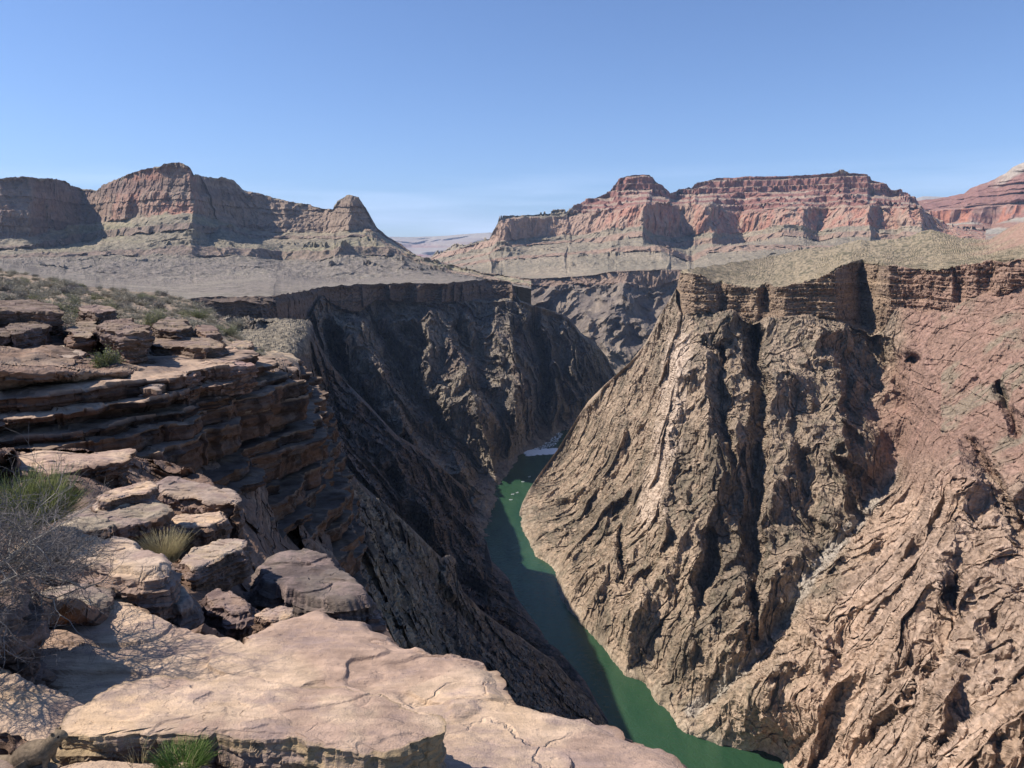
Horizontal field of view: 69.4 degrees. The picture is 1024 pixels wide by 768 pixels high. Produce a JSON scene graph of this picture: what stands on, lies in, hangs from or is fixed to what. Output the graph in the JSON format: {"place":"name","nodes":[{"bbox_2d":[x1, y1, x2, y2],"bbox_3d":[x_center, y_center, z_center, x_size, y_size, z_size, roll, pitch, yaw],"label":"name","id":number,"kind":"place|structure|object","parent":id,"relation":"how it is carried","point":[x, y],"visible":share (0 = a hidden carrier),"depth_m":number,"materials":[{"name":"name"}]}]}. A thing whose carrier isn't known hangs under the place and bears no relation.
{"place":"outdoors","nodes":[
{"label":"outdoors","id":0,"kind":"place"},
{"bbox_2d":[0,271,398,685],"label":"bedrock ledges","id":1,"kind":"object","parent":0,"point":[30,365],"visible":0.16,"depth_m":11.24,"materials":[{"name":"stone"}]},
{"bbox_2d":[0,328,12,346],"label":"boulder","id":2,"kind":"object","parent":1,"relation":"on","point":[6,339],"visible":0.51,"depth_m":13.79,"materials":[{"name":"stone"}]},
{"bbox_2d":[0,283,14,290],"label":"desert shrub","id":3,"kind":"object","parent":1,"relation":"on","point":[6,288],"visible":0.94,"depth_m":35.00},
{"bbox_2d":[0,279,15,285],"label":"desert shrub","id":4,"kind":"object","parent":1,"relation":"on","point":[8,283],"visible":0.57,"depth_m":43.85,"materials":[{"name":"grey plant"}]},
{"bbox_2d":[1,272,15,276],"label":"desert shrub","id":5,"kind":"object","parent":1,"relation":"on","point":[9,275],"visible":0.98,"depth_m":77.85,"materials":[{"name":"grey plant"}]},
{"bbox_2d":[0,291,21,300],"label":"desert shrub","id":6,"kind":"object","parent":1,"relation":"on","point":[9,297],"visible":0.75,"depth_m":25.97,"materials":[{"name":"grey plant"}]},
{"bbox_2d":[14,291,32,299],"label":"desert shrub","id":7,"kind":"object","parent":1,"relation":"on","point":[24,296],"visible":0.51,"depth_m":31.62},
{"bbox_2d":[0,760,57,767],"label":"rock","id":8,"kind":"object","parent":1,"relation":"on","point":[4,764],"visible":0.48,"depth_m":2.21,"materials":[{"name":"stone"}]},
{"bbox_2d":[0,727,67,767],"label":"ground squirrel","id":9,"kind":"object","parent":8,"relation":"on","point":[33,753],"visible":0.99,"depth_m":2.18,"materials":[{"name":"fur"}]},
{"bbox_2d":[23,286,38,293],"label":"desert shrub","id":10,"kind":"object","parent":1,"relation":"on","point":[27,290],"visible":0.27,"depth_m":37.95,"materials":[{"name":"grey plant"}]},
{"bbox_2d":[0,578,62,685],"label":"boulder","id":11,"kind":"object","parent":1,"relation":"on","point":[34,674],"visible":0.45,"depth_m":2.95,"materials":[{"name":"stone"}]},
{"bbox_2d":[0,299,65,335],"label":"rock ledge","id":12,"kind":"object","parent":1,"relation":"on","point":[25,311],"visible":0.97,"depth_m":15.59,"materials":[{"name":"stone"}]},
{"bbox_2d":[26,288,44,296],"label":"desert shrub","id":13,"kind":"object","parent":1,"relation":"on","point":[34,292],"visible":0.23,"depth_m":34.81,"materials":[{"name":"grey plant"}]},
{"bbox_2d":[25,294,46,299],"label":"desert shrub","id":14,"kind":"object","parent":1,"relation":"on","point":[31,297],"visible":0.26,"depth_m":31.41,"materials":[{"name":"green plant"}]},
{"bbox_2d":[36,289,53,296],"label":"desert shrub","id":15,"kind":"object","parent":1,"relation":"on","point":[47,293],"visible":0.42,"depth_m":35.24,"materials":[{"name":"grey plant"}]},
{"bbox_2d":[0,452,97,540],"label":"green broom bush","id":16,"kind":"object","parent":1,"relation":"on","point":[31,487],"visible":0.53,"depth_m":4.21,"materials":[{"name":"plant"}]},
{"bbox_2d":[43,280,62,287],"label":"desert shrub","id":17,"kind":"object","parent":1,"relation":"on","point":[48,285],"visible":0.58,"depth_m":53.47,"materials":[{"name":"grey plant"}]},
{"bbox_2d":[0,467,109,710],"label":"dead grey bush","id":18,"kind":"object","parent":1,"relation":"on","point":[15,523],"visible":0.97,"depth_m":2.92,"materials":[{"name":"plant"}]},
{"bbox_2d":[47,288,65,295],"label":"desert shrub","id":19,"kind":"object","parent":1,"relation":"on","point":[56,292],"visible":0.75,"depth_m":37.59,"materials":[{"name":"grey plant"}]},
{"bbox_2d":[44,300,71,311],"bbox_3d":[-14.788,-2.501,23.939,0.810,0.465,0.873,5,11,27],"label":"desert shrub","id":20,"kind":"object","parent":1,"relation":"on","point":[62,307],"visible":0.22,"depth_m":24.03,"materials":[{"name":"green plant"}]},
{"bbox_2d":[52,296,69,301],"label":"desert shrub","id":21,"kind":"object","parent":1,"relation":"on","point":[57,298],"visible":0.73,"depth_m":30.24,"materials":[{"name":"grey plant"}]},
{"bbox_2d":[52,278,70,285],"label":"desert shrub","id":22,"kind":"object","parent":1,"relation":"on","point":[64,283],"visible":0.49,"depth_m":58.88,"materials":[{"name":"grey plant"}]},
{"bbox_2d":[53,287,72,293],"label":"desert shrub","id":23,"kind":"object","parent":1,"relation":"on","point":[64,290],"visible":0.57,"depth_m":40.28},
{"bbox_2d":[55,321,74,338],"bbox_3d":[-10.085,-1.187,16.651,0.752,0.432,0.670,6,11,30],"label":"dead shrub","id":24,"kind":"object","parent":1,"relation":"on","point":[65,333],"visible":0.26,"depth_m":16.62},
{"bbox_2d":[0,448,136,486],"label":"flat rock","id":25,"kind":"object","parent":1,"relation":"on","point":[111,467],"visible":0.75,"depth_m":8.45,"materials":[{"name":"stone"}]},
{"bbox_2d":[63,314,74,323],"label":"desert shrub","id":26,"kind":"object","parent":1,"relation":"on","point":[66,319],"visible":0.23,"depth_m":20.38,"materials":[{"name":"grey plant"}]},
{"bbox_2d":[61,312,76,323],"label":"dry shrub","id":27,"kind":"object","parent":1,"relation":"on","point":[66,315],"visible":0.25,"depth_m":20.76,"materials":[{"name":"green plant"}]},
{"bbox_2d":[57,299,81,308],"bbox_3d":[-16.274,-2.898,27.045,0.981,0.409,0.896,-1,10,-7],"label":"desert shrub","id":28,"kind":"object","parent":1,"relation":"on","point":[73,305],"visible":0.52,"depth_m":27.05,"materials":[{"name":"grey plant"}]},
{"bbox_2d":[68,281,78,285],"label":"desert shrub","id":29,"kind":"object","parent":1,"relation":"on","point":[73,283],"visible":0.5,"depth_m":69.65,"materials":[{"name":"grey plant"}]},
{"bbox_2d":[66,297,81,305],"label":"desert shrub","id":30,"kind":"object","parent":1,"relation":"on","point":[73,300],"visible":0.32,"depth_m":31.23,"materials":[{"name":"green plant"}]},
{"bbox_2d":[40,583,115,612],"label":"flat rock","id":31,"kind":"object","parent":1,"relation":"on","point":[95,590],"visible":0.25,"depth_m":3.71,"materials":[{"name":"stone"}]},
{"bbox_2d":[81,295,91,302],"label":"desert shrub","id":32,"kind":"object","parent":1,"relation":"on","point":[85,299],"visible":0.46,"depth_m":41.17,"materials":[{"name":"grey plant"}]},
{"bbox_2d":[0,526,183,619],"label":"flat rock","id":33,"kind":"object","parent":1,"relation":"on","point":[156,590],"visible":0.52,"depth_m":3.91,"materials":[{"name":"stone"}]},
{"bbox_2d":[86,299,101,304],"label":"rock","id":34,"kind":"object","parent":1,"relation":"on","point":[93,302],"visible":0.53,"depth_m":39.58,"materials":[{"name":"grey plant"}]},
{"bbox_2d":[86,293,101,299],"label":"desert shrub","id":35,"kind":"object","parent":1,"relation":"on","point":[93,298],"visible":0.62,"depth_m":51.24,"materials":[{"name":"green plant"}]},
{"bbox_2d":[76,305,118,324],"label":"rock","id":36,"kind":"object","parent":1,"relation":"on","point":[99,314],"visible":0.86,"depth_m":17.25,"materials":[{"name":"stone"}]},
{"bbox_2d":[99,291,118,297],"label":"desert shrub","id":37,"kind":"object","parent":1,"relation":"on","point":[109,295],"visible":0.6,"depth_m":58.06,"materials":[{"name":"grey plant"}]},
{"bbox_2d":[100,299,117,305],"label":"desert shrub","id":38,"kind":"object","parent":1,"relation":"on","point":[107,303],"visible":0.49,"depth_m":41.62,"materials":[{"name":"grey plant"}]},
{"bbox_2d":[101,303,118,309],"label":"desert shrub","id":39,"kind":"object","parent":1,"relation":"on","point":[113,305],"visible":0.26,"depth_m":36.04,"materials":[{"name":"green plant"}]},
{"bbox_2d":[107,293,125,299],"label":"desert shrub","id":40,"kind":"object","parent":1,"relation":"on","point":[113,297],"visible":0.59,"depth_m":51.13,"materials":[{"name":"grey plant"}]},
{"bbox_2d":[56,500,181,549],"bbox_3d":[-2.800,1.122,5.271,0.825,0.455,0.660,-3,10,-15],"label":"flat rock","id":41,"kind":"object","parent":1,"relation":"on","point":[134,521],"visible":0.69,"depth_m":5.18,"materials":[{"name":"stone"}]},
{"bbox_2d":[90,501,131,512],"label":"flat rock","id":42,"kind":"object","parent":41,"relation":"on","point":[95,507],"visible":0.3,"depth_m":5.35,"materials":[{"name":"stone"}]},
{"bbox_2d":[96,481,159,510],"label":"flat rock","id":43,"kind":"object","parent":42,"relation":"on","point":[141,492],"visible":0.98,"depth_m":5.45,"materials":[{"name":"stone"}]},
{"bbox_2d":[113,296,130,302],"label":"desert shrub","id":44,"kind":"object","parent":1,"relation":"on","point":[121,299],"visible":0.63,"depth_m":43.77,"materials":[{"name":"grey plant"}]},
{"bbox_2d":[117,313,137,318],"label":"desert shrub","id":45,"kind":"object","parent":1,"relation":"on","point":[121,317],"visible":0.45,"depth_m":27.44,"materials":[{"name":"grey plant"}]},
{"bbox_2d":[120,292,138,298],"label":"desert shrub","id":46,"kind":"object","parent":1,"relation":"on","point":[134,296],"visible":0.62,"depth_m":50.14,"materials":[{"name":"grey plant"}]},
{"bbox_2d":[125,296,140,302],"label":"desert shrub","id":47,"kind":"object","parent":1,"relation":"on","point":[133,300],"visible":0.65,"depth_m":44.04,"materials":[{"name":"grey plant"}]},
{"bbox_2d":[124,306,143,312],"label":"desert shrub","id":48,"kind":"object","parent":1,"relation":"on","point":[131,309],"visible":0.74,"depth_m":32.57,"materials":[{"name":"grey plant"}]},
{"bbox_2d":[128,311,145,319],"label":"desert shrub","id":49,"kind":"object","parent":1,"relation":"on","point":[138,316],"visible":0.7,"depth_m":28.54,"materials":[{"name":"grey plant"}]},
{"bbox_2d":[133,298,152,305],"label":"desert shrub","id":50,"kind":"object","parent":1,"relation":"on","point":[142,303],"visible":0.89,"depth_m":41.80,"materials":[{"name":"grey plant"}]},
{"bbox_2d":[136,291,156,299],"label":"green shrub","id":51,"kind":"object","parent":1,"relation":"on","point":[141,296],"visible":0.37,"depth_m":52.00,"materials":[{"name":"green plant"}]},
{"bbox_2d":[141,296,155,303],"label":"desert shrub","id":52,"kind":"object","parent":1,"relation":"on","point":[149,299],"visible":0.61,"depth_m":47.97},
{"bbox_2d":[134,303,167,326],"bbox_3d":[-11.602,-2.119,23.763,1.247,0.952,1.013,5,11,28],"label":"green shrub","id":53,"kind":"object","parent":1,"relation":"on","point":[152,318],"visible":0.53,"depth_m":23.63,"materials":[{"name":"green plant"}]},
{"bbox_2d":[151,300,167,309],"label":"desert shrub","id":54,"kind":"object","parent":1,"relation":"on","point":[161,304],"visible":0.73,"depth_m":41.45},
{"bbox_2d":[150,309,169,317],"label":"desert shrub","id":55,"kind":"object","parent":1,"relation":"on","point":[160,313],"visible":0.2,"depth_m":31.71,"materials":[{"name":"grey plant"}]},
{"bbox_2d":[133,525,201,562],"bbox_3d":[-2.218,1.032,4.718,0.423,0.220,0.470,0,10,0],"label":"dry grass tuft","id":56,"kind":"object","parent":1,"relation":"on","point":[170,550],"visible":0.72,"depth_m":4.73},
{"bbox_2d":[161,296,180,303],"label":"desert shrub","id":57,"kind":"object","parent":1,"relation":"on","point":[168,300],"visible":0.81,"depth_m":51.06,"materials":[{"name":"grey plant"}]},
{"bbox_2d":[168,311,181,316],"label":"desert shrub","id":58,"kind":"object","parent":1,"relation":"on","point":[172,314],"visible":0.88,"depth_m":35.65,"materials":[{"name":"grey plant"}]},
{"bbox_2d":[168,302,186,307],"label":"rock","id":59,"kind":"object","parent":1,"relation":"on","point":[179,305],"visible":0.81,"depth_m":47.48,"materials":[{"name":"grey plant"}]},
{"bbox_2d":[176,309,189,315],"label":"desert shrub","id":60,"kind":"object","parent":1,"relation":"on","point":[183,312],"visible":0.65,"depth_m":38.57,"materials":[{"name":"green plant"}]},
{"bbox_2d":[0,346,368,590],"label":"stacked bedrock cliff","id":61,"kind":"structure","parent":1,"relation":"on","point":[295,459],"depth_m":13.38,"materials":[{"name":"stone"}]},
{"bbox_2d":[5,323,53,347],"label":"boulder","id":62,"kind":"object","parent":61,"relation":"on","point":[24,335],"visible":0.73,"depth_m":14.35,"materials":[{"name":"stone"}]},
{"bbox_2d":[64,321,101,354],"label":"boulder","id":63,"kind":"object","parent":61,"relation":"on","point":[80,336],"visible":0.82,"depth_m":14.41,"materials":[{"name":"stone"}]},
{"bbox_2d":[86,344,125,368],"bbox_3d":[-6.986,-0.479,12.685,0.540,0.447,0.722,0,10,0],"label":"green shrub","id":64,"kind":"object","parent":61,"relation":"on","point":[108,358],"visible":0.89,"depth_m":12.64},
{"bbox_2d":[92,318,154,363],"bbox_3d":[-7.799,-0.809,14.756,1.007,0.856,3.960,-7,12,-35],"label":"boulder","id":65,"kind":"object","parent":61,"relation":"on","point":[131,339],"visible":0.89,"depth_m":13.44,"materials":[{"name":"stone"}]},
{"bbox_2d":[138,383,167,397],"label":"flat rock","id":66,"kind":"object","parent":61,"relation":"on","point":[148,391],"visible":0.06,"depth_m":11.82,"materials":[{"name":"stone"}]},
{"bbox_2d":[150,317,195,339],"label":"flat rock","id":67,"kind":"object","parent":61,"relation":"on","point":[170,328],"visible":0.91,"depth_m":16.35,"materials":[{"name":"stone"}]},
{"bbox_2d":[149,336,229,358],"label":"flat rock","id":68,"kind":"object","parent":61,"relation":"on","point":[193,347],"visible":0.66,"depth_m":14.87,"materials":[{"name":"stone"}]},
{"bbox_2d":[175,360,258,405],"bbox_3d":[-6.217,-0.117,13.982,2.638,0.610,2.059,5,11,28],"label":"flat rock","id":69,"kind":"object","parent":61,"relation":"on","point":[244,373],"visible":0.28,"depth_m":13.57,"materials":[{"name":"stone"}]},
{"bbox_2d":[165,583,204,630],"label":"boulder","id":70,"kind":"object","parent":1,"relation":"on","point":[187,610],"visible":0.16,"depth_m":3.94,"materials":[{"name":"stone"}]},
{"bbox_2d":[181,301,198,308],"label":"desert shrub","id":71,"kind":"object","parent":1,"relation":"on","point":[192,306],"visible":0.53,"depth_m":48.29,"materials":[{"name":"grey plant"}]},
{"bbox_2d":[187,304,216,318],"bbox_3d":[-16.748,-3.824,39.515,1.698,0.828,1.745,0,10,0],"label":"green shrub","id":72,"kind":"object","parent":1,"relation":"on","point":[199,314],"visible":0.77,"depth_m":39.49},
{"bbox_2d":[172,511,232,563],"bbox_3d":[-2.486,1.236,5.881,0.526,0.374,0.471,-2,10,-13],"label":"flat rock","id":73,"kind":"object","parent":1,"relation":"on","point":[215,526],"visible":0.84,"depth_m":5.78,"materials":[{"name":"stone"}]},
{"bbox_2d":[156,476,251,545],"bbox_3d":[-2.732,1.153,6.381,1.312,0.544,0.549,6,12,32],"label":"boulder","id":74,"kind":"object","parent":1,"relation":"on","point":[179,495],"visible":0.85,"depth_m":6.25,"materials":[{"name":"stone"}]},
{"bbox_2d":[197,306,212,313],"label":"desert shrub","id":75,"kind":"object","parent":1,"relation":"on","point":[206,310],"visible":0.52,"depth_m":48.61,"materials":[{"name":"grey plant"}]},
{"bbox_2d":[202,317,219,324],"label":"desert shrub","id":76,"kind":"object","parent":1,"relation":"on","point":[211,321],"visible":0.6,"depth_m":38.32,"materials":[{"name":"grey plant"}]},
{"bbox_2d":[176,538,252,591],"bbox_3d":[-2.086,1.273,5.164,0.437,0.266,0.612,6,12,33],"label":"flat rock","id":77,"kind":"object","parent":1,"relation":"on","point":[223,564],"visible":0.98,"depth_m":5.06,"materials":[{"name":"stone"}]},
{"bbox_2d":[215,323,241,336],"bbox_3d":[-12.782,-2.464,33.032,1.511,0.759,1.371,0,10,0],"label":"green shrub","id":78,"kind":"object","parent":1,"relation":"on","point":[230,331],"visible":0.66,"depth_m":33.01,"materials":[{"name":"green plant"}]},
{"bbox_2d":[198,588,260,641],"bbox_3d":[-1.658,1.358,4.324,0.526,0.229,0.257,8,13,39],"label":"rock","id":79,"kind":"object","parent":1,"relation":"on","point":[230,614],"visible":0.94,"depth_m":4.23,"materials":[{"name":"stone"}]},
{"bbox_2d":[228,315,248,328],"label":"desert shrub","id":80,"kind":"object","parent":1,"relation":"on","point":[237,323],"visible":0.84,"depth_m":45.48,"materials":[{"name":"grey plant"}]},
{"bbox_2d":[232,333,251,340],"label":"desert shrub","id":81,"kind":"object","parent":1,"relation":"on","point":[238,337],"visible":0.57,"depth_m":34.22,"materials":[{"name":"grey plant"}]},
{"bbox_2d":[50,674,446,767],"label":"flat rock","id":82,"kind":"object","parent":1,"relation":"on","point":[250,722],"visible":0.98,"depth_m":2.43,"materials":[{"name":"stone"}]},
{"bbox_2d":[251,606,293,633],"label":"rock","id":83,"kind":"object","parent":1,"relation":"on","point":[265,618],"visible":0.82,"depth_m":4.01,"materials":[{"name":"stone"}]},
{"bbox_2d":[254,346,303,364],"bbox_3d":[-9.304,-0.670,27.009,2.651,0.910,5.738,-7,12,-36],"label":"rock ledge","id":84,"kind":"object","parent":1,"relation":"on","point":[291,355],"visible":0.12,"depth_m":26.93,"materials":[{"name":"stone"}]},
{"bbox_2d":[227,340,253,349],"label":"rock","id":85,"kind":"object","parent":84,"relation":"on","point":[247,344],"visible":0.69,"depth_m":27.91,"materials":[{"name":"stone"}]},
{"bbox_2d":[243,548,386,633],"bbox_3d":[-1.505,1.753,5.390,0.842,0.799,1.419,-6,12,-33],"label":"boulder","id":86,"kind":"object","parent":1,"relation":"on","point":[303,581],"visible":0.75,"depth_m":5.19,"materials":[{"name":"stone"}]},
{"bbox_2d":[39,597,686,767],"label":"flat rock","id":87,"kind":"object","parent":1,"relation":"on","point":[490,723],"visible":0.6,"depth_m":3.14,"materials":[{"name":"stone"}]},
{"bbox_2d":[0,667,83,759],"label":"flat rock","id":88,"kind":"object","parent":87,"relation":"on","point":[35,712],"visible":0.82,"depth_m":2.61,"materials":[{"name":"stone"}]},
{"bbox_2d":[0,426,144,664],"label":"dead grey bush","id":89,"kind":"object","parent":87,"relation":"on","point":[72,557],"visible":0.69,"depth_m":3.22,"materials":[{"name":"plant"}]},
{"bbox_2d":[60,760,209,767],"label":"flat rock","id":90,"kind":"object","parent":87,"relation":"on","point":[104,764],"visible":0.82,"depth_m":2.29,"materials":[{"name":"stone"}]},
{"bbox_2d":[121,731,156,766],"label":"straw stalks","id":91,"kind":"object","parent":90,"relation":"on","point":[129,756],"visible":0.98,"depth_m":2.32,"materials":[{"name":"beige plant"}]},
{"bbox_2d":[143,731,220,767],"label":"green grass tuft","id":92,"kind":"object","parent":90,"relation":"on","point":[197,758],"visible":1,"depth_m":2.32,"materials":[{"name":"plant"}]},
{"bbox_2d":[0,162,530,303],"bbox_3d":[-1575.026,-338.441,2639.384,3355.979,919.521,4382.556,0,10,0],"label":"butte hills","id":93,"kind":"structure","parent":0,"point":[178,228],"depth_m":2628.18,"materials":[{"name":"stone"}]},
{"bbox_2d":[190,279,615,540],"bbox_3d":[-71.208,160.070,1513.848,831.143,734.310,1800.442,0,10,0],"label":"gorge wall","id":94,"kind":"structure","parent":0,"point":[475,388],"depth_m":1521.51,"materials":[{"name":"stone"}]},
{"bbox_2d":[237,318,607,724],"bbox_3d":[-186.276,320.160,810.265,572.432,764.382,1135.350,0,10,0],"label":"gorge wall","id":95,"kind":"structure","parent":0,"point":[421,494],"depth_m":842.65,"materials":[{"name":"stone"}]},
{"bbox_2d":[348,470,605,724],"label":"spur slope","id":96,"kind":"structure","parent":0,"point":[421,598],"depth_m":404.94,"materials":[{"name":"stone"}]},
{"bbox_2d":[0,0,1023,236],"label":"sky","id":97,"kind":"structure","parent":0,"point":[442,117],"materials":[{"name":"blue"}]},
{"bbox_2d":[483,373,783,767],"bbox_3d":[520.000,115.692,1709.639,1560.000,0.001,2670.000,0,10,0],"label":"river","id":98,"kind":"structure","parent":0,"point":[632,709],"depth_m":778.64,"materials":[{"name":"liquid"}]},
{"bbox_2d":[524,433,562,455],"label":"whitewater","id":99,"kind":"structure","parent":98,"relation":"on","point":[537,451],"depth_m":1557.20,"materials":[{"name":"white liquid"}]},
{"bbox_2d":[389,196,942,257],"bbox_3d":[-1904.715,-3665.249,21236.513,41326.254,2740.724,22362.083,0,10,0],"label":"canyon rim","id":100,"kind":"object","parent":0,"point":[428,247],"visible":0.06,"depth_m":21900.19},
{"bbox_2d":[425,169,985,372],"bbox_3d":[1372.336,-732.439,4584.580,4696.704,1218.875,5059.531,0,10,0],"label":"mesa hills","id":101,"kind":"structure","parent":0,"point":[603,271],"depth_m":4067.57,"materials":[{"name":"stone"}]},
{"bbox_2d":[519,222,1023,767],"bbox_3d":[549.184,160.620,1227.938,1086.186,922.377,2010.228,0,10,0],"label":"gorge wall","id":102,"kind":"structure","parent":0,"point":[773,504],"depth_m":733.12,"materials":[{"name":"stone"}]},
{"bbox_2d":[918,162,1023,239],"bbox_3d":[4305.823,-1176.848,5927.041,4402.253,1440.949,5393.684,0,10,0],"label":"mesa hills","id":103,"kind":"structure","parent":0,"point":[994,207],"depth_m":5232.12,"materials":[{"name":"stone"}]},
{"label":"flat rock","id":104,"kind":"object","parent":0,"visible":0},
{"bbox_2d":[57,345,89,358],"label":"flat rock","id":105,"kind":"object","parent":104,"relation":"on","point":[82,354],"visible":0.22,"depth_m":13.32,"materials":[{"name":"stone"}]},
{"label":"flat rock","id":106,"kind":"object","parent":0,"visible":0},
{"bbox_2d":[194,325,223,342],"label":"rock","id":107,"kind":"object","parent":106,"relation":"on","point":[208,331],"visible":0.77,"depth_m":17.04,"materials":[{"name":"stone"}]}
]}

